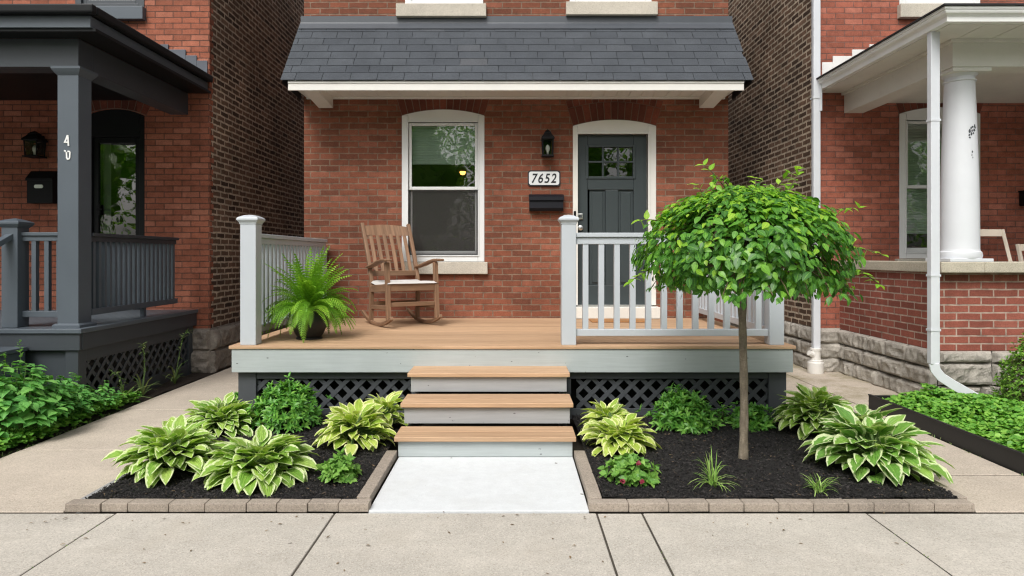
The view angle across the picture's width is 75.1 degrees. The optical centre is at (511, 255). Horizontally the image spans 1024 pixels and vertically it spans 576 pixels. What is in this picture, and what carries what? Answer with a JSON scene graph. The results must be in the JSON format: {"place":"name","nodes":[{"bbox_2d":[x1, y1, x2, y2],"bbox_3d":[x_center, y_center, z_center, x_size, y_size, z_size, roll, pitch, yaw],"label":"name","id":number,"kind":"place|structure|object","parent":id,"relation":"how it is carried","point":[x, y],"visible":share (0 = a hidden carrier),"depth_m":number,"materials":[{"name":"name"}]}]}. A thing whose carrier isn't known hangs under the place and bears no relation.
{"place":"outdoors","nodes":[
{"label":"outdoors","id":0,"kind":"place"},
{"bbox_2d":[0,372,211,456],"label":"soil","id":1,"kind":"structure","parent":0,"point":[166,386],"depth_m":6.52,"materials":[{"name":"black soil"}]},
{"bbox_2d":[0,354,7,375],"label":"tall stem","id":2,"kind":"object","parent":1,"relation":"on","point":[5,357],"visible":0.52,"depth_m":5.22,"materials":[{"name":"green plant"}]},
{"bbox_2d":[15,340,23,380],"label":"tall stem","id":3,"kind":"object","parent":1,"relation":"on","point":[20,355],"visible":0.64,"depth_m":5.10,"materials":[{"name":"green plant"}]},
{"bbox_2d":[0,360,77,437],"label":"leafy plant","id":4,"kind":"object","parent":1,"relation":"on","point":[19,402],"visible":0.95,"depth_m":4.82,"materials":[{"name":"green plant"}]},
{"bbox_2d":[31,372,104,419],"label":"leafy plant","id":5,"kind":"object","parent":1,"relation":"on","point":[82,394],"visible":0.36,"depth_m":5.32,"materials":[{"name":"green plant"}]},
{"bbox_2d":[0,390,141,450],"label":"ground cover","id":6,"kind":"object","parent":1,"relation":"on","point":[11,440],"visible":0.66,"depth_m":5.01,"materials":[{"name":"green plant"}]},
{"bbox_2d":[85,380,124,413],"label":"leafy plant","id":7,"kind":"object","parent":1,"relation":"on","point":[109,398],"visible":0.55,"depth_m":5.63,"materials":[{"name":"green plant"}]},
{"bbox_2d":[107,369,153,403],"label":"weed","id":8,"kind":"object","parent":1,"relation":"on","point":[121,388],"visible":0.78,"depth_m":5.95,"materials":[{"name":"green plant"}]},
{"bbox_2d":[129,343,152,395],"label":"weed","id":9,"kind":"object","parent":1,"relation":"on","point":[142,389],"visible":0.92,"depth_m":6.31,"materials":[{"name":"green plant"}]},
{"bbox_2d":[159,329,191,383],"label":"weed","id":10,"kind":"object","parent":1,"relation":"on","point":[175,376],"visible":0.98,"depth_m":6.95,"materials":[{"name":"green plant"}]},
{"bbox_2d":[369,456,588,512],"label":"entry path","id":11,"kind":"structure","parent":0,"point":[482,484],"depth_m":3.83,"materials":[{"name":"white concrete"}]},
{"bbox_2d":[0,343,959,513],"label":"ground","id":12,"kind":"structure","parent":0,"point":[577,445],"depth_m":3.82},
{"bbox_2d":[76,473,127,513],"bbox_3d":[-2.292,1.347,4.457,0.085,0.072,1.794,0,0,0],"label":"edging strip","id":13,"kind":"object","parent":12,"relation":"on","point":[95,491],"visible":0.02,"depth_m":3.69,"materials":[{"name":"grey concrete"}]},
{"bbox_2d":[0,367,237,513],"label":"walkway","id":14,"kind":"structure","parent":12,"relation":"on","point":[56,474],"depth_m":4.45,"materials":[{"name":"concrete"}]},
{"bbox_2d":[0,0,303,420],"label":"brick house","id":15,"kind":"structure","parent":12,"relation":"on","point":[180,123],"depth_m":7.65,"materials":[{"name":"red brick"},{"name":"white paint"},{"name":"stone"}]},
{"bbox_2d":[21,131,47,158],"bbox_3d":[-5.414,-1.269,7.554,0.183,0.302,0.190,0,0,0],"label":"wall lantern","id":16,"kind":"object","parent":15,"relation":"attached to","point":[31,149],"depth_m":7.54,"materials":[{"name":"black metal"}]},
{"bbox_2d":[25,171,57,203],"bbox_3d":[-5.358,-0.787,7.592,0.306,0.369,0.114,0,0,0],"label":"mailbox","id":17,"kind":"object","parent":15,"relation":"attached to","point":[42,187],"visible":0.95,"depth_m":7.55,"materials":[{"name":"black metal"}]},
{"bbox_2d":[64,135,70,159],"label":"house numerals","id":18,"kind":"object","parent":15,"relation":"attached to","point":[66,141],"visible":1,"depth_m":5.70,"materials":[{"name":"white metal"}]},
{"bbox_2d":[75,0,145,20],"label":"window","id":19,"kind":"structure","parent":15,"relation":"in","point":[123,10],"depth_m":7.59,"materials":[{"name":"stone"}]},
{"bbox_2d":[93,138,138,234],"bbox_3d":[-4.570,-0.418,7.720,0.546,1.901,0.040,0,0,0],"label":"door","id":20,"kind":"structure","parent":15,"relation":"in","point":[96,141],"depth_m":7.70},
{"bbox_2d":[84,414,403,499],"bbox_3d":[-1.550,1.293,4.503,1.440,0.037,1.915,0,0,0],"label":"mulch bed","id":21,"kind":"object","parent":12,"relation":"on","point":[296,481],"visible":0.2,"depth_m":3.83,"materials":[{"name":"black wood"}]},
{"bbox_2d":[101,414,221,487],"bbox_3d":[-2.031,1.150,3.983,0.687,0.321,0.638,0,0,0],"label":"hosta","id":22,"kind":"object","parent":21,"relation":"on","point":[172,444],"visible":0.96,"depth_m":3.86,"materials":[{"name":"green plant"}]},
{"bbox_2d":[184,392,261,437],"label":"hosta","id":23,"kind":"object","parent":21,"relation":"on","point":[219,414],"visible":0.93,"depth_m":4.82,"materials":[{"name":"green plant"}]},
{"bbox_2d":[192,425,318,496],"bbox_3d":[-1.487,1.186,3.936,0.709,0.294,0.688,0,0,22],"label":"hosta","id":24,"kind":"object","parent":21,"relation":"on","point":[263,457],"visible":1,"depth_m":3.79,"materials":[{"name":"green plant"}]},
{"bbox_2d":[244,371,334,433],"bbox_3d":[-1.679,1.095,5.055,0.632,0.423,0.611,0,0,0],"label":"shrub","id":25,"kind":"object","parent":21,"relation":"on","point":[288,406],"visible":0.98,"depth_m":4.94,"materials":[{"name":"green plant"}]},
{"bbox_2d":[315,446,361,483],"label":"bedding plant","id":26,"kind":"object","parent":21,"relation":"on","point":[339,467],"visible":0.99,"depth_m":3.79,"materials":[{"name":"green plant"}]},
{"bbox_2d":[311,399,396,455],"bbox_3d":[-1.081,1.166,4.531,0.562,0.317,0.645,0,0,-21],"label":"hosta","id":27,"kind":"object","parent":21,"relation":"on","point":[350,425],"visible":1,"depth_m":4.47,"materials":[{"name":"green plant"}]},
{"bbox_2d":[368,391,407,425],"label":"hosta","id":28,"kind":"object","parent":21,"relation":"on","point":[389,409],"visible":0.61,"depth_m":4.99,"materials":[{"name":"green plant"}]},
{"bbox_2d":[394,366,575,456],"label":"porch steps","id":29,"kind":"structure","parent":12,"relation":"on","point":[413,438],"depth_m":4.70,"materials":[{"name":"wood"},{"name":"pale grey paint"}]},
{"bbox_2d":[229,215,795,418],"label":"porch deck","id":30,"kind":"structure","parent":12,"relation":"on","point":[632,365],"depth_m":5.40,"materials":[{"name":"grey paint"}]},
{"bbox_2d":[262,246,358,342],"bbox_3d":[-1.766,0.320,5.807,0.807,0.827,0.920,0,0,0],"label":"potted fern","id":31,"kind":"object","parent":30,"relation":"on","point":[307,305],"visible":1,"depth_m":5.69,"materials":[{"name":"green plant"}]},
{"bbox_2d":[360,223,443,325],"bbox_3d":[-1.180,0.178,7.016,0.646,1.082,0.913,0,0,-31],"label":"rocking chair","id":32,"kind":"object","parent":30,"relation":"on","point":[390,231],"visible":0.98,"depth_m":7.08,"materials":[{"name":"brown wood"}]},
{"bbox_2d":[371,279,436,284],"bbox_3d":[-1.122,0.277,6.920,0.548,0.051,0.500,0,0,-31],"label":"seat cushion","id":33,"kind":"object","parent":32,"relation":"on","point":[376,282],"visible":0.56,"depth_m":6.80,"materials":[{"name":"white fabric"}]},
{"bbox_2d":[588,318,644,322],"bbox_3d":[1.180,0.712,7.350,0.640,0.013,0.340,0,0,0],"label":"doormat","id":34,"kind":"object","parent":30,"relation":"on","point":[622,320],"visible":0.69,"depth_m":7.28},
{"bbox_2d":[280,0,753,322],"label":"brick house","id":35,"kind":"structure","parent":12,"relation":"on","point":[411,107],"depth_m":7.70,"materials":[{"name":"red brick"}]},
{"bbox_2d":[396,0,485,17],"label":"window","id":36,"kind":"structure","parent":35,"relation":"in","point":[411,8],"depth_m":7.63,"materials":[{"name":"beige stone"}]},
{"bbox_2d":[402,110,487,273],"bbox_3d":[-0.777,-0.742,7.740,0.992,1.899,0.191,0,0,0],"label":"window","id":37,"kind":"structure","parent":35,"relation":"in","point":[446,223],"depth_m":7.73,"materials":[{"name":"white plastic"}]},
{"bbox_2d":[455,165,469,174],"bbox_3d":[-0.681,-1.537,9.200,0.200,0.839,0.197,0,0,0],"label":"pendant lamp","id":38,"kind":"object","parent":35,"relation":"hanging from","point":[462,169],"visible":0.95,"depth_m":9.15,"materials":[{"name":"yellow"}]},
{"bbox_2d":[528,170,559,185],"bbox_3d":[0.370,-0.898,7.688,0.378,0.181,0.023,0,0,0],"label":"number plaque","id":39,"kind":"object","parent":35,"relation":"attached to","point":[543,177],"visible":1,"depth_m":7.68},
{"bbox_2d":[529,194,563,210],"bbox_3d":[0.392,-0.615,7.641,0.400,0.192,0.116,0,0,0],"label":"mailbox","id":40,"kind":"object","parent":35,"relation":"attached to","point":[545,202],"visible":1,"depth_m":7.60,"materials":[{"name":"black metal"}]},
{"bbox_2d":[541,129,554,157],"bbox_3d":[0.407,-1.292,7.611,0.152,0.319,0.175,0,0,0],"label":"wall lantern","id":41,"kind":"object","parent":35,"relation":"attached to","point":[547,137],"depth_m":7.56,"materials":[{"name":"black metal"}]},
{"bbox_2d":[566,0,657,15],"bbox_3d":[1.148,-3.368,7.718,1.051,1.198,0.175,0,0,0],"label":"window sill","id":42,"kind":"structure","parent":35,"relation":"in","point":[573,7],"depth_m":7.63,"materials":[{"name":"white stone"}]},
{"bbox_2d":[578,135,646,304],"bbox_3d":[1.164,-0.420,7.728,0.811,1.981,0.123,0,0,0],"label":"door","id":43,"kind":"structure","parent":35,"relation":"in","point":[615,202],"depth_m":7.75,"materials":[{"name":"grey wood"}]},
{"bbox_2d":[572,413,958,498],"bbox_3d":[1.433,1.293,4.503,1.895,0.033,1.915,0,0,0],"label":"mulch bed","id":44,"kind":"object","parent":12,"relation":"on","point":[684,476],"visible":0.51,"depth_m":4.06,"materials":[{"name":"black wood"}]},
{"bbox_2d":[577,398,638,439],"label":"hosta","id":45,"kind":"object","parent":44,"relation":"on","point":[601,411],"visible":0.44,"depth_m":4.85,"materials":[{"name":"green plant"}]},
{"bbox_2d":[577,413,661,456],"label":"hosta","id":46,"kind":"object","parent":44,"relation":"on","point":[627,435],"visible":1,"depth_m":4.38,"materials":[{"name":"green plant"}]},
{"bbox_2d":[597,453,660,487],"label":"flowering plant","id":47,"kind":"object","parent":44,"relation":"on","point":[632,469],"visible":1,"depth_m":3.77,"materials":[{"name":"green plant"}]},
{"bbox_2d":[635,382,725,434],"bbox_3d":[1.282,1.141,5.012,0.571,0.349,0.536,0,0,-33],"label":"shrub","id":48,"kind":"object","parent":44,"relation":"on","point":[685,411],"visible":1,"depth_m":4.90,"materials":[{"name":"green plant"}]},
{"bbox_2d":[693,449,740,490],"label":"grass tuft","id":49,"kind":"object","parent":44,"relation":"on","point":[710,478],"visible":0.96,"depth_m":3.72,"materials":[{"name":"green plant"}]},
{"bbox_2d":[708,400,732,421],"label":"shrub","id":50,"kind":"object","parent":44,"relation":"on","point":[723,411],"visible":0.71,"depth_m":5.18,"materials":[{"name":"green plant"}]},
{"bbox_2d":[725,401,780,431],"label":"shrub","id":51,"kind":"object","parent":44,"relation":"on","point":[758,417],"visible":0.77,"depth_m":4.97,"materials":[{"name":"green plant"}]},
{"bbox_2d":[624,158,888,459],"bbox_3d":[1.487,0.369,4.248,1.396,1.970,1.463,0,0,-38],"label":"tree","id":52,"kind":"object","parent":44,"relation":"on","point":[743,245],"visible":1,"depth_m":3.84,"materials":[{"name":"green plant"}]},
{"bbox_2d":[770,383,851,439],"bbox_3d":[2.215,1.132,4.887,0.625,0.362,0.613,0,0,39],"label":"hosta","id":53,"kind":"object","parent":44,"relation":"on","point":[807,408],"visible":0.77,"depth_m":4.80,"materials":[{"name":"green plant"}]},
{"bbox_2d":[803,474,838,497],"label":"grass tuft","id":54,"kind":"object","parent":44,"relation":"on","point":[819,488],"visible":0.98,"depth_m":3.66,"materials":[{"name":"green plant"}]},
{"bbox_2d":[818,403,901,456],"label":"hosta","id":55,"kind":"object","parent":44,"relation":"on","point":[863,411],"visible":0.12,"depth_m":4.46,"materials":[{"name":"green plant"}]},
{"bbox_2d":[799,404,954,486],"bbox_3d":[2.196,1.129,4.037,0.798,0.396,0.881,0,0,0],"label":"hosta","id":56,"kind":"object","parent":44,"relation":"on","point":[891,449],"visible":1,"depth_m":3.90,"materials":[{"name":"green plant"}]},
{"bbox_2d":[728,0,1023,394],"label":"brick house","id":57,"kind":"structure","parent":12,"relation":"on","point":[872,79],"depth_m":7.68,"materials":[{"name":"red brick"}]},
{"bbox_2d":[807,0,823,373],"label":"downspout","id":58,"kind":"object","parent":57,"relation":"attached to","point":[815,363],"visible":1,"depth_m":7.55,"materials":[{"name":"white plastic"}]},
{"bbox_2d":[895,107,979,260],"bbox_3d":[4.942,-0.814,7.740,1.029,1.807,0.191,0,0,0],"label":"window","id":59,"kind":"structure","parent":57,"relation":"in","point":[912,124],"depth_m":7.81,"materials":[{"name":"white plastic"}]},
{"bbox_2d":[897,0,979,18],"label":"window","id":60,"kind":"structure","parent":57,"relation":"in","point":[906,9],"depth_m":7.63,"materials":[{"name":"white stone"}]},
{"bbox_2d":[926,31,977,393],"bbox_3d":[3.737,-0.317,5.563,0.474,3.161,0.094,0,0,21],"label":"downspout","id":61,"kind":"object","parent":57,"relation":"attached to","point":[933,274],"visible":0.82,"depth_m":5.60,"materials":[{"name":"white metal"}]},
{"bbox_2d":[980,229,1012,261],"bbox_3d":[4.775,0.176,6.464,0.613,0.891,0.496,0,0,0],"label":"porch chair","id":62,"kind":"object","parent":57,"relation":"on","point":[992,232],"visible":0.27,"depth_m":6.66,"materials":[{"name":"white paint"}]},
{"bbox_2d":[1016,244,1023,261],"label":"porch chair","id":63,"kind":"object","parent":57,"relation":"on","point":[1019,248],"visible":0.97,"depth_m":6.85,"materials":[{"name":"white paint"}]},
{"bbox_2d":[1018,190,1023,205],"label":"mailbox","id":64,"kind":"object","parent":57,"relation":"attached to","point":[1021,198],"visible":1,"depth_m":7.66,"materials":[{"name":"black metal"}]},
{"bbox_2d":[786,363,1023,513],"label":"walkway","id":65,"kind":"structure","parent":12,"relation":"on","point":[994,493],"depth_m":4.22,"materials":[{"name":"concrete"}]},
{"bbox_2d":[910,467,921,475],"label":"edging block","id":66,"kind":"structure","parent":65,"relation":"on","point":[913,471],"depth_m":3.96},
{"bbox_2d":[921,476,947,487],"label":"edging block","id":67,"kind":"structure","parent":65,"relation":"on","point":[940,484],"depth_m":3.77,"materials":[{"name":"beige concrete"}]},
{"bbox_2d":[942,488,966,499],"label":"edging block","id":68,"kind":"structure","parent":65,"relation":"on","point":[958,495],"depth_m":3.60,"materials":[{"name":"beige concrete"}]},
{"bbox_2d":[868,394,1023,475],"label":"planter edging","id":69,"kind":"object","parent":12,"relation":"on","point":[1009,458],"visible":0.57,"depth_m":4.64,"materials":[{"name":"black plastic"}]},
{"bbox_2d":[0,372,1023,575],"bbox_3d":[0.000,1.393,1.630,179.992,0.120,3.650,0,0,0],"label":"sidewalk","id":70,"kind":"structure","parent":0,"point":[247,544],"depth_m":3.08,"materials":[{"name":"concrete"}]},
{"bbox_2d":[65,499,107,511],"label":"edging block","id":71,"kind":"structure","parent":70,"relation":"on","point":[84,505],"depth_m":3.46,"materials":[{"name":"beige concrete"}]},
{"bbox_2d":[102,499,133,511],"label":"edging block","id":72,"kind":"structure","parent":70,"relation":"on","point":[114,505],"depth_m":3.47,"materials":[{"name":"beige concrete"}]},
{"bbox_2d":[128,499,174,511],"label":"edging block","id":73,"kind":"structure","parent":70,"relation":"on","point":[148,505],"depth_m":3.47,"materials":[{"name":"beige concrete"}]},
{"bbox_2d":[169,499,209,511],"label":"edging block","id":74,"kind":"structure","parent":70,"relation":"on","point":[186,505],"depth_m":3.47,"materials":[{"name":"beige concrete"}]},
{"bbox_2d":[205,499,250,511],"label":"edging block","id":75,"kind":"structure","parent":70,"relation":"on","point":[225,505],"depth_m":3.46,"materials":[{"name":"beige concrete"}]},
{"bbox_2d":[247,499,280,511],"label":"edging block","id":76,"kind":"structure","parent":70,"relation":"on","point":[261,505],"depth_m":3.47,"materials":[{"name":"beige concrete"}]},
{"bbox_2d":[277,499,310,511],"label":"edging block","id":77,"kind":"structure","parent":70,"relation":"on","point":[292,505],"depth_m":3.46,"materials":[{"name":"beige concrete"}]},
{"bbox_2d":[308,499,340,511],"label":"edging block","id":78,"kind":"structure","parent":70,"relation":"on","point":[323,505],"depth_m":3.47,"materials":[{"name":"beige concrete"}]},
{"bbox_2d":[339,499,370,511],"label":"edging block","id":79,"kind":"structure","parent":70,"relation":"on","point":[354,505],"depth_m":3.46,"materials":[{"name":"beige concrete"}]},
{"bbox_2d":[357,485,376,501],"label":"edging block","id":80,"kind":"structure","parent":70,"relation":"on","point":[368,491],"depth_m":3.64,"materials":[{"name":"beige concrete"}]},
{"bbox_2d":[365,477,381,491],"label":"edging block","id":81,"kind":"structure","parent":70,"relation":"on","point":[377,481],"depth_m":3.82,"materials":[{"name":"beige concrete"}]},
{"bbox_2d":[370,469,385,482],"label":"edging block","id":82,"kind":"structure","parent":70,"relation":"on","point":[379,473],"depth_m":3.95,"materials":[{"name":"beige concrete"}]},
{"bbox_2d":[375,459,391,475],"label":"edging block","id":83,"kind":"structure","parent":70,"relation":"on","point":[386,464],"depth_m":4.12,"materials":[{"name":"beige concrete"}]},
{"bbox_2d":[382,450,396,464],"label":"edging block","id":84,"kind":"structure","parent":70,"relation":"on","point":[390,454],"depth_m":4.32,"materials":[{"name":"beige concrete"}]},
{"bbox_2d":[1,397,1022,569],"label":"joint weeds","id":85,"kind":"object","parent":70,"relation":"on","point":[28,445],"visible":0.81,"depth_m":4.69,"materials":[{"name":"green plant"}]},
{"bbox_2d":[574,450,587,461],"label":"edging block","id":86,"kind":"structure","parent":70,"relation":"on","point":[578,454],"depth_m":4.32,"materials":[{"name":"beige concrete"}]},
{"bbox_2d":[576,459,591,474],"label":"edging block","id":87,"kind":"structure","parent":70,"relation":"on","point":[582,465],"depth_m":4.10,"materials":[{"name":"beige concrete"}]},
{"bbox_2d":[580,471,596,489],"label":"edging block","id":88,"kind":"structure","parent":70,"relation":"on","point":[587,477],"depth_m":3.87,"materials":[{"name":"beige concrete"}]},
{"bbox_2d":[585,484,601,500],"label":"edging block","id":89,"kind":"structure","parent":70,"relation":"on","point":[592,491],"depth_m":3.64,"materials":[{"name":"beige concrete"}]},
{"bbox_2d":[588,499,628,511],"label":"edging block","id":90,"kind":"structure","parent":70,"relation":"on","point":[608,505],"depth_m":3.47,"materials":[{"name":"beige concrete"}]},
{"bbox_2d":[627,498,668,511],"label":"edging block","id":91,"kind":"structure","parent":70,"relation":"on","point":[649,505],"depth_m":3.47,"materials":[{"name":"beige concrete"}]},
{"bbox_2d":[666,498,708,511],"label":"edging block","id":92,"kind":"structure","parent":70,"relation":"on","point":[689,505],"depth_m":3.47,"materials":[{"name":"beige concrete"}]},
{"bbox_2d":[706,499,743,511],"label":"edging block","id":93,"kind":"structure","parent":70,"relation":"on","point":[725,505],"depth_m":3.47,"materials":[{"name":"beige concrete"}]},
{"bbox_2d":[740,499,778,511],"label":"edging block","id":94,"kind":"structure","parent":70,"relation":"on","point":[761,505],"depth_m":3.47,"materials":[{"name":"beige concrete"}]},
{"bbox_2d":[774,498,812,511],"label":"edging block","id":95,"kind":"structure","parent":70,"relation":"on","point":[795,505],"depth_m":3.47,"materials":[{"name":"beige concrete"}]},
{"bbox_2d":[808,498,847,511],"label":"edging block","id":96,"kind":"structure","parent":70,"relation":"on","point":[831,505],"depth_m":3.47,"materials":[{"name":"beige concrete"}]},
{"bbox_2d":[843,499,873,511],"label":"edging block","id":97,"kind":"structure","parent":70,"relation":"on","point":[860,505],"depth_m":3.47,"materials":[{"name":"beige concrete"}]},
{"bbox_2d":[868,499,908,511],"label":"edging block","id":98,"kind":"structure","parent":70,"relation":"on","point":[890,505],"depth_m":3.46,"materials":[{"name":"beige concrete"}]},
{"bbox_2d":[902,499,933,511],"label":"edging block","id":99,"kind":"structure","parent":70,"relation":"on","point":[920,505],"depth_m":3.46,"materials":[{"name":"beige concrete"}]},
{"bbox_2d":[927,499,973,511],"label":"edging block","id":100,"kind":"structure","parent":70,"relation":"on","point":[952,505],"depth_m":3.46,"materials":[{"name":"beige concrete"}]},
{"bbox_2d":[913,405,1020,449],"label":"soil","id":101,"kind":"structure","parent":0,"point":[940,413],"depth_m":5.33,"materials":[{"name":"black soil"}]},
{"bbox_2d":[882,383,1023,452],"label":"ground cover","id":102,"kind":"object","parent":101,"relation":"on","point":[1006,428],"visible":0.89,"depth_m":5.05,"materials":[{"name":"green plant"}]},
{"bbox_2d":[991,332,1023,400],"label":"boxwood","id":103,"kind":"object","parent":101,"relation":"on","point":[1011,370],"visible":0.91,"depth_m":5.43,"materials":[{"name":"green plant"}]}
]}

